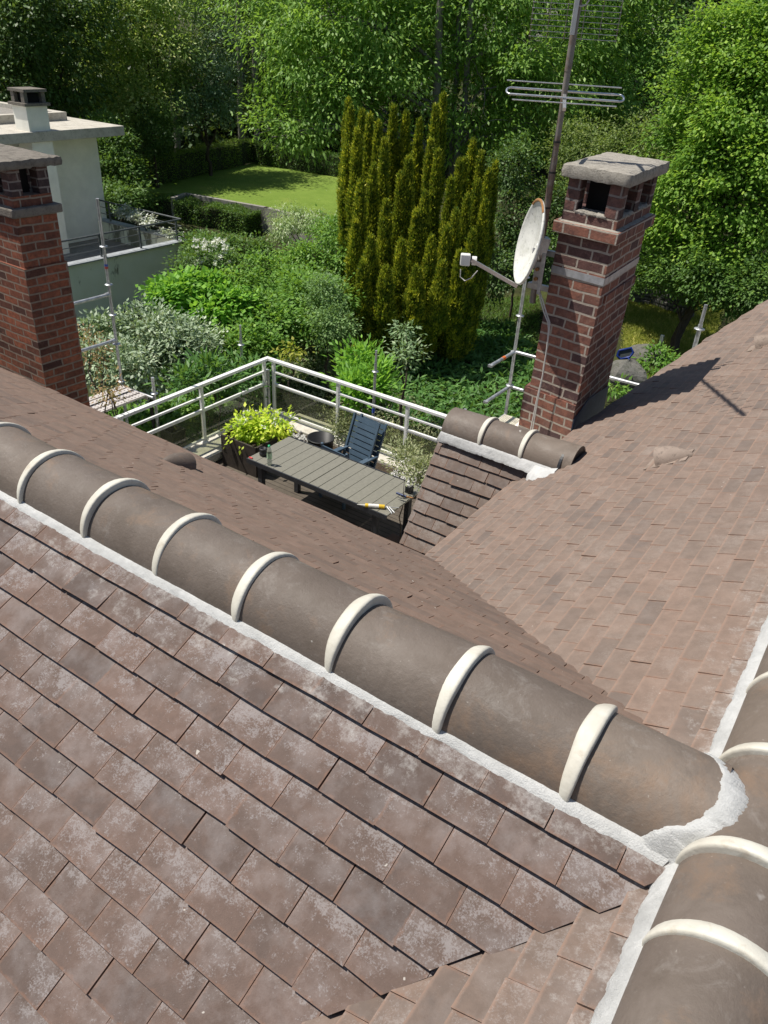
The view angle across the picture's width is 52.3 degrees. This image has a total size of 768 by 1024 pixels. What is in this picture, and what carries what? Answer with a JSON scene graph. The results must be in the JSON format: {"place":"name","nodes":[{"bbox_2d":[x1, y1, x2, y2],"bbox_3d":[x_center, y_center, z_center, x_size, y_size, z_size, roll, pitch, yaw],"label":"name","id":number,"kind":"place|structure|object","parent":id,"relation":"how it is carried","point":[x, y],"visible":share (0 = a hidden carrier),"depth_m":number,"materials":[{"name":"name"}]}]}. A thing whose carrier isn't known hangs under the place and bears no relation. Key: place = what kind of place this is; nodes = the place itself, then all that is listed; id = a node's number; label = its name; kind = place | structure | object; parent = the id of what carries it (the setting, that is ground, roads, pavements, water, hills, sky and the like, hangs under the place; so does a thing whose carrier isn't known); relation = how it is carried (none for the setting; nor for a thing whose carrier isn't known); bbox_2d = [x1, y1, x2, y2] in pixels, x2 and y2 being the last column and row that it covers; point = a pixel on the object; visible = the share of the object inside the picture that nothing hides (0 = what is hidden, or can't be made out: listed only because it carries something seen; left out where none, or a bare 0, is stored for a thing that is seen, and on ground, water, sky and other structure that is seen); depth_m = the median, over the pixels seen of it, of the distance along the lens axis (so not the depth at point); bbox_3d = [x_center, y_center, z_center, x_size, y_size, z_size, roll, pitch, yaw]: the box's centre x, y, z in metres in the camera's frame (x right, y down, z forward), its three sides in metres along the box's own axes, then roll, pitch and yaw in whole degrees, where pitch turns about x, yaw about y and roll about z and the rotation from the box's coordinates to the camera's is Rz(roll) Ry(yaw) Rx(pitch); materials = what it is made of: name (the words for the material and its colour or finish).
{"place":"outdoors","nodes":[
{"label":"outdoors","id":0,"kind":"place"},
{"bbox_2d":[103,164,441,226],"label":"lawn","id":1,"kind":"structure","parent":0,"point":[262,185],"depth_m":39.98,"materials":[{"name":"green plant"}]},
{"bbox_2d":[118,92,186,187],"bbox_3d":[-11.081,-17.192,37.789,3.494,5.418,3.341,22,36,27],"label":"tree","id":2,"kind":"object","parent":1,"relation":"on","point":[162,152],"visible":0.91,"depth_m":37.09,"materials":[{"name":"green plant"}]},
{"bbox_2d":[121,137,257,188],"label":"clipped hedge","id":3,"kind":"object","parent":1,"relation":"on","point":[179,164],"visible":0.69,"depth_m":41.77,"materials":[{"name":"green plant"}]},
{"bbox_2d":[145,0,257,175],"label":"holly tree","id":4,"kind":"object","parent":1,"relation":"on","point":[214,97],"visible":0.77,"depth_m":39.57,"materials":[{"name":"green plant"}]},
{"bbox_2d":[249,139,340,175],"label":"clipped hedge","id":5,"kind":"object","parent":1,"relation":"on","point":[258,153],"visible":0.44,"depth_m":45.20,"materials":[{"name":"green plant"}]},
{"bbox_2d":[0,20,766,459],"bbox_3d":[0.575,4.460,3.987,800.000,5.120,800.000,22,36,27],"label":"ground","id":6,"kind":"structure","parent":0,"point":[186,228],"depth_m":29.42,"materials":[{"name":"green plant"}]},
{"bbox_2d":[0,0,178,119],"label":"dark tree","id":7,"kind":"object","parent":6,"relation":"on","point":[34,17],"visible":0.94,"depth_m":34.10,"materials":[{"name":"green plant"}]},
{"bbox_2d":[0,87,188,323],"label":"neighbour house","id":8,"kind":"structure","parent":6,"relation":"on","point":[29,120],"depth_m":25.85,"materials":[{"name":"white paint"}]},
{"bbox_2d":[77,323,132,415],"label":"rusty weed","id":9,"kind":"object","parent":6,"relation":"on","point":[111,395],"visible":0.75,"depth_m":11.78,"materials":[{"name":"green plant"}]},
{"bbox_2d":[74,198,160,437],"bbox_3d":[-4.666,-0.837,10.876,0.800,6.180,3.418,22,36,27],"label":"scaffold","id":10,"kind":"object","parent":6,"relation":"on","point":[134,395],"visible":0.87,"depth_m":11.41,"materials":[{"name":"metal"}]},
{"bbox_2d":[78,104,175,222],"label":"laurel shrub","id":11,"kind":"object","parent":6,"relation":"on","point":[117,178],"visible":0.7,"depth_m":32.20,"materials":[{"name":"green plant"}]},
{"bbox_2d":[49,0,236,153],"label":"sunlit tree","id":12,"kind":"object","parent":6,"relation":"on","point":[140,83],"visible":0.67,"depth_m":37.61,"materials":[{"name":"green plant"}]},
{"bbox_2d":[105,203,183,239],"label":"white blossom bush","id":13,"kind":"object","parent":6,"relation":"on","point":[133,215],"visible":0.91,"depth_m":27.00,"materials":[{"name":"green plant"}]},
{"bbox_2d":[77,293,238,427],"bbox_3d":[-5.220,-2.950,17.229,3.718,3.434,4.184,22,36,27],"label":"viburnum shrub","id":14,"kind":"object","parent":6,"relation":"on","point":[156,350],"visible":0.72,"depth_m":16.23,"materials":[{"name":"green plant"}]},
{"bbox_2d":[105,187,261,235],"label":"clipped hedge","id":15,"kind":"object","parent":6,"relation":"on","point":[234,217],"visible":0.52,"depth_m":36.01,"materials":[{"name":"green plant"}]},
{"bbox_2d":[92,349,283,444],"bbox_3d":[-3.988,-3.143,20.093,4.729,0.862,6.995,22,36,27],"label":"weed cover","id":16,"kind":"object","parent":6,"relation":"on","point":[192,426],"visible":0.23,"depth_m":18.46,"materials":[{"name":"green plant"}]},
{"bbox_2d":[168,0,209,151],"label":"bare trunk","id":17,"kind":"object","parent":6,"relation":"on","point":[177,145],"visible":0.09,"depth_m":46.07,"materials":[{"name":"grey plant"}]},
{"bbox_2d":[126,263,266,372],"bbox_3d":[-4.427,-4.515,19.785,3.130,3.421,2.849,22,36,27],"label":"fig shrub","id":18,"kind":"object","parent":6,"relation":"on","point":[217,296],"visible":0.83,"depth_m":18.99,"materials":[{"name":"green plant"}]},
{"bbox_2d":[144,338,280,434],"bbox_3d":[-2.810,-1.040,13.784,2.788,4.066,1.451,-22,40,-35],"label":"lily clump","id":19,"kind":"object","parent":6,"relation":"on","point":[211,363],"visible":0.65,"depth_m":12.79,"materials":[{"name":"green plant"}]},
{"bbox_2d":[159,226,265,283],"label":"rose bush","id":20,"kind":"object","parent":6,"relation":"on","point":[210,256],"visible":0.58,"depth_m":23.12,"materials":[{"name":"green plant"}]},
{"bbox_2d":[148,0,303,145],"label":"pine tree","id":21,"kind":"object","parent":6,"relation":"on","point":[246,94],"visible":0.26,"depth_m":46.89,"materials":[{"name":"green plant"}]},
{"bbox_2d":[172,227,282,268],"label":"boxwood shrub","id":22,"kind":"object","parent":6,"relation":"on","point":[236,240],"visible":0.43,"depth_m":25.86,"materials":[{"name":"green plant"}]},
{"bbox_2d":[208,0,262,165],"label":"bare trunk","id":23,"kind":"object","parent":6,"relation":"on","point":[241,132],"visible":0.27,"depth_m":43.74,"materials":[{"name":"grey plant"}]},
{"bbox_2d":[238,325,245,417],"bbox_3d":[-2.562,-1.551,14.411,0.120,3.886,0.117,22,36,27],"label":"scaffold post","id":24,"kind":"object","parent":6,"relation":"on","point":[241,344],"visible":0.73,"depth_m":13.58,"materials":[{"name":"silver metal"}]},
{"bbox_2d":[215,0,285,142],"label":"bare trunk","id":25,"kind":"object","parent":6,"relation":"on","point":[254,69],"visible":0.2,"depth_m":45.42,"materials":[{"name":"grey plant"}]},
{"bbox_2d":[170,192,336,250],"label":"retaining wall","id":26,"kind":"structure","parent":6,"relation":"on","point":[264,211],"depth_m":35.99,"materials":[{"name":"grey concrete"}]},
{"bbox_2d":[192,265,364,394],"bbox_3d":[-2.821,-4.223,19.855,3.832,3.074,5.867,22,36,27],"label":"glossy shrub","id":27,"kind":"object","parent":6,"relation":"on","point":[281,319],"visible":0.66,"depth_m":19.35,"materials":[{"name":"green plant"}]},
{"bbox_2d":[218,203,347,302],"bbox_3d":[-2.208,-7.358,24.480,4.336,3.652,7.228,22,36,27],"label":"privet shrub","id":28,"kind":"object","parent":6,"relation":"on","point":[330,262],"visible":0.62,"depth_m":23.85,"materials":[{"name":"green plant"}]},
{"bbox_2d":[270,336,315,414],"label":"golden sprig","id":29,"kind":"object","parent":6,"relation":"on","point":[293,353],"visible":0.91,"depth_m":16.54,"materials":[{"name":"green plant"}]},
{"bbox_2d":[186,407,428,497],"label":"terrace curb","id":30,"kind":"structure","parent":6,"relation":"on","point":[211,450],"depth_m":12.35,"materials":[{"name":"concrete"}]},
{"bbox_2d":[160,425,186,448],"bbox_3d":[-3.233,-1.055,12.053,0.262,0.500,0.262,22,36,27],"label":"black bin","id":31,"kind":"object","parent":30,"relation":"on","point":[175,434],"visible":0.33,"depth_m":11.94,"materials":[{"name":"plastic"}]},
{"bbox_2d":[114,356,446,466],"bbox_3d":[-1.241,-0.064,9.884,5.660,0.992,5.660,22,36,27],"label":"terrace railing","id":32,"kind":"object","parent":30,"relation":"on","point":[264,372],"visible":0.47,"depth_m":12.14,"materials":[{"name":"white metal"}]},
{"bbox_2d":[289,423,420,485],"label":"white pebbles","id":33,"kind":"object","parent":30,"relation":"on","point":[301,437],"visible":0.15,"depth_m":12.59,"materials":[{"name":"white gravel"}]},
{"bbox_2d":[276,348,351,406],"bbox_3d":[-2.046,-3.892,21.743,3.170,0.364,4.508,22,36,27],"label":"ivy cover","id":34,"kind":"object","parent":6,"relation":"on","point":[321,353],"visible":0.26,"depth_m":21.59,"materials":[{"name":"green plant"}]},
{"bbox_2d":[294,266,368,397],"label":"pale shrub","id":35,"kind":"object","parent":6,"relation":"on","point":[328,293],"visible":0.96,"depth_m":19.11,"materials":[{"name":"green plant"}]},
{"bbox_2d":[323,407,354,444],"bbox_3d":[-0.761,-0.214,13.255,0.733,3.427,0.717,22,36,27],"label":"potted weed","id":36,"kind":"object","parent":6,"relation":"on","point":[339,426],"visible":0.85,"depth_m":12.47,"materials":[{"name":"green plant"}]},
{"bbox_2d":[280,347,441,458],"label":"dry weeds","id":37,"kind":"object","parent":6,"relation":"on","point":[315,379],"visible":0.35,"depth_m":19.57,"materials":[{"name":"green plant"}]},
{"bbox_2d":[318,332,408,419],"bbox_3d":[-0.464,-1.679,15.519,1.691,3.510,2.302,-1,32,-8],"label":"cherry laurel","id":38,"kind":"object","parent":6,"relation":"on","point":[354,369],"visible":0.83,"depth_m":14.61,"materials":[{"name":"green plant"}]},
{"bbox_2d":[372,350,378,416],"bbox_3d":[-0.225,-0.966,13.697,0.120,3.891,0.117,22,36,27],"label":"scaffold post","id":39,"kind":"object","parent":6,"relation":"on","point":[375,371],"visible":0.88,"depth_m":12.92,"materials":[{"name":"silver metal"}]},
{"bbox_2d":[0,0,767,170],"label":"wood","id":40,"kind":"object","parent":6,"relation":"on","point":[416,113],"visible":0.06,"depth_m":50.98,"materials":[{"name":"green plant"}]},
{"bbox_2d":[335,90,450,361],"bbox_3d":[0.294,-8.370,22.885,3.514,6.912,7.423,1,32,-4],"label":"columnar yew","id":41,"kind":"object","parent":6,"relation":"on","point":[389,197],"visible":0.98,"depth_m":21.66,"materials":[{"name":"green plant"}]},
{"bbox_2d":[378,319,431,437],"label":"rhododendron bush","id":42,"kind":"object","parent":6,"relation":"on","point":[404,359],"visible":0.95,"depth_m":17.47,"materials":[{"name":"green plant"}]},
{"bbox_2d":[178,0,652,176],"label":"ash tree","id":43,"kind":"object","parent":6,"relation":"on","point":[308,30],"visible":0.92,"depth_m":28.54,"materials":[{"name":"green plant"}]},
{"bbox_2d":[370,315,537,433],"bbox_3d":[2.011,-4.345,22.696,5.492,0.822,9.262,8,32,7],"label":"ground cover","id":44,"kind":"object","parent":6,"relation":"on","point":[473,356],"visible":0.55,"depth_m":21.63,"materials":[{"name":"green plant"}]},
{"bbox_2d":[433,135,499,363],"bbox_3d":[2.243,-7.259,22.231,1.701,5.927,3.726,13,33,14],"label":"columnar yew","id":45,"kind":"object","parent":6,"relation":"on","point":[467,216],"visible":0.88,"depth_m":21.68,"materials":[{"name":"green plant"}]},
{"bbox_2d":[483,129,567,318],"bbox_3d":[4.479,-9.094,25.581,4.053,6.093,5.757,22,36,27],"label":"holly shrub","id":46,"kind":"object","parent":6,"relation":"on","point":[511,232],"visible":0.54,"depth_m":25.15,"materials":[{"name":"green plant"}]},
{"bbox_2d":[464,276,639,424],"bbox_3d":[2.475,-0.239,11.077,2.773,5.700,1.128,22,36,27],"label":"scaffold","id":47,"kind":"object","parent":6,"relation":"on","point":[505,417],"visible":0.31,"depth_m":11.02,"materials":[{"name":"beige metal"}]},
{"bbox_2d":[530,103,678,223],"bbox_3d":[7.330,-10.302,26.852,5.508,7.036,4.568,10,32,10],"label":"olive bush","id":48,"kind":"object","parent":6,"relation":"on","point":[602,142],"visible":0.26,"depth_m":25.85,"materials":[{"name":"green plant"}]},
{"bbox_2d":[522,0,728,154],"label":"beech tree","id":49,"kind":"object","parent":6,"relation":"on","point":[644,62],"visible":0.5,"depth_m":30.98,"materials":[{"name":"green plant"}]},
{"bbox_2d":[609,359,646,387],"bbox_3d":[6.905,-3.953,22.432,1.166,0.940,1.177,6,32,5],"label":"boulder","id":50,"kind":"object","parent":6,"relation":"on","point":[635,369],"visible":0.62,"depth_m":21.97,"materials":[{"name":"grey stone"}]},
{"bbox_2d":[616,347,634,359],"bbox_3d":[7.250,-4.259,22.555,0.467,0.563,1.646,-4,33,-11],"label":"pool net","id":51,"kind":"object","parent":50,"relation":"on","point":[625,353],"visible":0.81,"depth_m":23.07,"materials":[{"name":"blue plastic"}]},
{"bbox_2d":[607,340,680,401],"bbox_3d":[7.604,-3.917,22.114,2.159,1.170,4.908,22,36,27],"label":"fern patch","id":52,"kind":"object","parent":6,"relation":"on","point":[668,359],"visible":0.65,"depth_m":22.88,"materials":[{"name":"green plant"}]},
{"bbox_2d":[630,344,666,367],"bbox_3d":[8.030,-4.699,23.840,1.045,0.891,1.166,-7,33,-17],"label":"boulder","id":53,"kind":"object","parent":6,"relation":"on","point":[638,349],"visible":0.31,"depth_m":23.51,"materials":[{"name":"grey stone"}]},
{"bbox_2d":[659,334,664,346],"bbox_3d":[8.818,-5.388,24.932,0.100,0.520,0.100,22,36,27],"label":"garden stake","id":54,"kind":"object","parent":6,"relation":"on","point":[661,339],"visible":0.62,"depth_m":24.82,"materials":[{"name":"grey plant"}]},
{"bbox_2d":[620,297,722,378],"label":"rough grass","id":55,"kind":"structure","parent":6,"relation":"on","point":[641,330],"depth_m":27.09,"materials":[{"name":"green plant"}]},
{"bbox_2d":[629,278,693,316],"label":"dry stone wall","id":56,"kind":"structure","parent":55,"relation":"on","point":[665,304],"depth_m":28.90,"materials":[{"name":"grey stone"}]},
{"bbox_2d":[624,0,767,352],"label":"hornbeam tree","id":57,"kind":"object","parent":6,"relation":"on","point":[712,119],"visible":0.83,"depth_m":21.24,"materials":[{"name":"green plant"}]},
{"bbox_2d":[629,227,767,352],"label":"tree","id":58,"kind":"object","parent":6,"relation":"on","point":[730,294],"visible":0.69,"depth_m":21.63,"materials":[{"name":"green plant"}]},
{"bbox_2d":[692,304,707,347],"bbox_3d":[3.332,0.290,10.048,0.120,5.977,0.117,22,36,27],"label":"scaffold post","id":59,"kind":"object","parent":6,"relation":"on","point":[699,328],"visible":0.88,"depth_m":8.58,"materials":[{"name":"silver metal"}]},
{"bbox_2d":[0,144,767,1023],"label":"house","id":60,"kind":"structure","parent":0,"point":[484,740],"depth_m":2.07,"materials":[{"name":"tile"}]},
{"bbox_2d":[215,458,416,537],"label":"terrace floor","id":61,"kind":"structure","parent":60,"relation":"attached to","point":[390,525],"depth_m":11.20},
{"bbox_2d":[221,419,289,477],"bbox_3d":[-1.978,-1.004,12.095,0.730,0.500,0.780,22,36,27],"label":"planter box","id":62,"kind":"object","parent":61,"relation":"on","point":[232,457],"visible":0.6,"depth_m":11.82,"materials":[{"name":"brown wood"}]},
{"bbox_2d":[217,402,300,454],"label":"hydrangea plant","id":63,"kind":"object","parent":62,"relation":"in","point":[265,428],"visible":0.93,"depth_m":11.80,"materials":[{"name":"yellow plant"}]},
{"bbox_2d":[307,431,334,448],"bbox_3d":[-0.990,-0.977,12.221,0.430,0.425,0.430,22,36,27],"label":"plant pot","id":64,"kind":"object","parent":61,"relation":"on","point":[316,438],"visible":0.38,"depth_m":12.26,"materials":[{"name":"plastic"}]},
{"bbox_2d":[246,436,420,535],"bbox_3d":[-0.683,-0.173,10.578,2.304,0.820,0.900,22,36,27],"label":"terrace table","id":65,"kind":"object","parent":61,"relation":"on","point":[330,474],"visible":0.9,"depth_m":10.32,"materials":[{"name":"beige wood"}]},
{"bbox_2d":[259,447,266,456],"bbox_3d":[-1.642,-0.821,10.646,0.116,0.108,0.116,22,36,27],"label":"mug","id":66,"kind":"object","parent":65,"relation":"on","point":[263,452],"visible":1,"depth_m":10.61,"materials":[{"name":"black ceramic"}]},
{"bbox_2d":[267,445,271,465],"bbox_3d":[-1.521,-0.757,10.381,0.070,0.291,0.070,22,36,27],"label":"water bottle","id":67,"kind":"object","parent":65,"relation":"on","point":[269,455],"visible":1,"depth_m":10.36,"materials":[{"name":"green"}]},
{"bbox_2d":[357,503,398,513],"bbox_3d":[-0.078,-0.057,9.624,0.515,0.053,0.142,9,32,9],"label":"caulking gun","id":68,"kind":"object","parent":65,"relation":"on","point":[374,505],"visible":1,"depth_m":9.62,"materials":[{"name":"white plastic"}]},
{"bbox_2d":[396,492,413,498],"bbox_3d":[0.263,-0.206,9.927,0.245,0.030,0.043,19,35,23],"label":"marker pen","id":69,"kind":"object","parent":65,"relation":"on","point":[398,493],"visible":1,"depth_m":9.91,"materials":[{"name":"blue plastic"}]},
{"bbox_2d":[321,442,367,464],"bbox_3d":[-0.545,-0.630,11.306,0.555,0.847,0.557,26,38,32],"label":"garden chair","id":70,"kind":"object","parent":61,"relation":"on","point":[331,450],"visible":0.16,"depth_m":10.99,"materials":[{"name":"blue plastic"}]},
{"bbox_2d":[319,412,380,509],"bbox_3d":[-0.509,-0.732,11.200,0.555,1.135,0.759,27,39,33],"label":"garden chair","id":71,"kind":"object","parent":61,"relation":"on","point":[355,417],"visible":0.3,"depth_m":11.24,"materials":[{"name":"blue plastic"}]},
{"bbox_2d":[335,413,387,467],"bbox_3d":[-0.401,-0.761,11.245,0.555,1.058,0.731,27,39,33],"label":"garden chair","id":72,"kind":"object","parent":71,"relation":"on","point":[374,459],"visible":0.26,"depth_m":11.21,"materials":[{"name":"blue plastic"}]},
{"bbox_2d":[386,533,401,543],"bbox_3d":[0.204,0.461,10.276,0.400,0.160,0.240,22,36,27],"label":"trough planter","id":73,"kind":"object","parent":61,"relation":"on","point":[395,538],"visible":0.13,"depth_m":10.30,"materials":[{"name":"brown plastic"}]},
{"bbox_2d":[378,432,425,539],"bbox_3d":[0.218,-0.158,9.897,0.704,1.812,0.678,22,36,27],"label":"potted tree","id":74,"kind":"object","parent":73,"relation":"in","point":[404,450],"visible":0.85,"depth_m":9.54,"materials":[{"name":"green plant"}]},
{"bbox_3d":[0.356,0.694,9.915,0.400,0.160,0.240,22,36,27],"label":"trough planter","id":75,"kind":"object","parent":61,"relation":"on","visible":0},
{"bbox_2d":[391,448,433,490],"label":"potted weed","id":76,"kind":"object","parent":75,"relation":"in","point":[419,472],"visible":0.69,"depth_m":9.14,"materials":[{"name":"green plant"}]},
{"bbox_2d":[505,0,624,302],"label":"antenna mast","id":77,"kind":"object","parent":60,"relation":"attached to","point":[539,266],"visible":0.94,"depth_m":5.33,"materials":[{"name":"grey metal"}]},
{"bbox_2d":[460,198,550,287],"bbox_3d":[0.968,-2.030,5.875,0.643,0.648,0.504,22,36,27],"label":"satellite dish","id":78,"kind":"object","parent":77,"relation":"attached to","point":[532,233],"visible":1,"depth_m":5.91,"materials":[{"name":"white paint"}]},
{"bbox_2d":[530,284,549,429],"bbox_3d":[1.173,-1.132,6.101,0.184,1.252,0.025,28,39,34],"label":"antenna cable","id":79,"kind":"object","parent":77,"relation":"hanging from","point":[538,394],"visible":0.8,"depth_m":6.01,"materials":[{"name":"plastic"}]},
{"bbox_2d":[405,481,413,493],"bbox_3d":[0.325,-0.319,9.991,0.085,0.155,0.085,22,36,27],"label":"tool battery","id":80,"kind":"object","parent":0,"point":[409,489],"visible":0.8,"depth_m":9.97,"materials":[{"name":"black plastic"}]},
{"bbox_2d":[473,294,541,355],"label":"shade grass","id":81,"kind":"structure","parent":0,"point":[514,313],"depth_m":27.23,"materials":[{"name":"green plant"}]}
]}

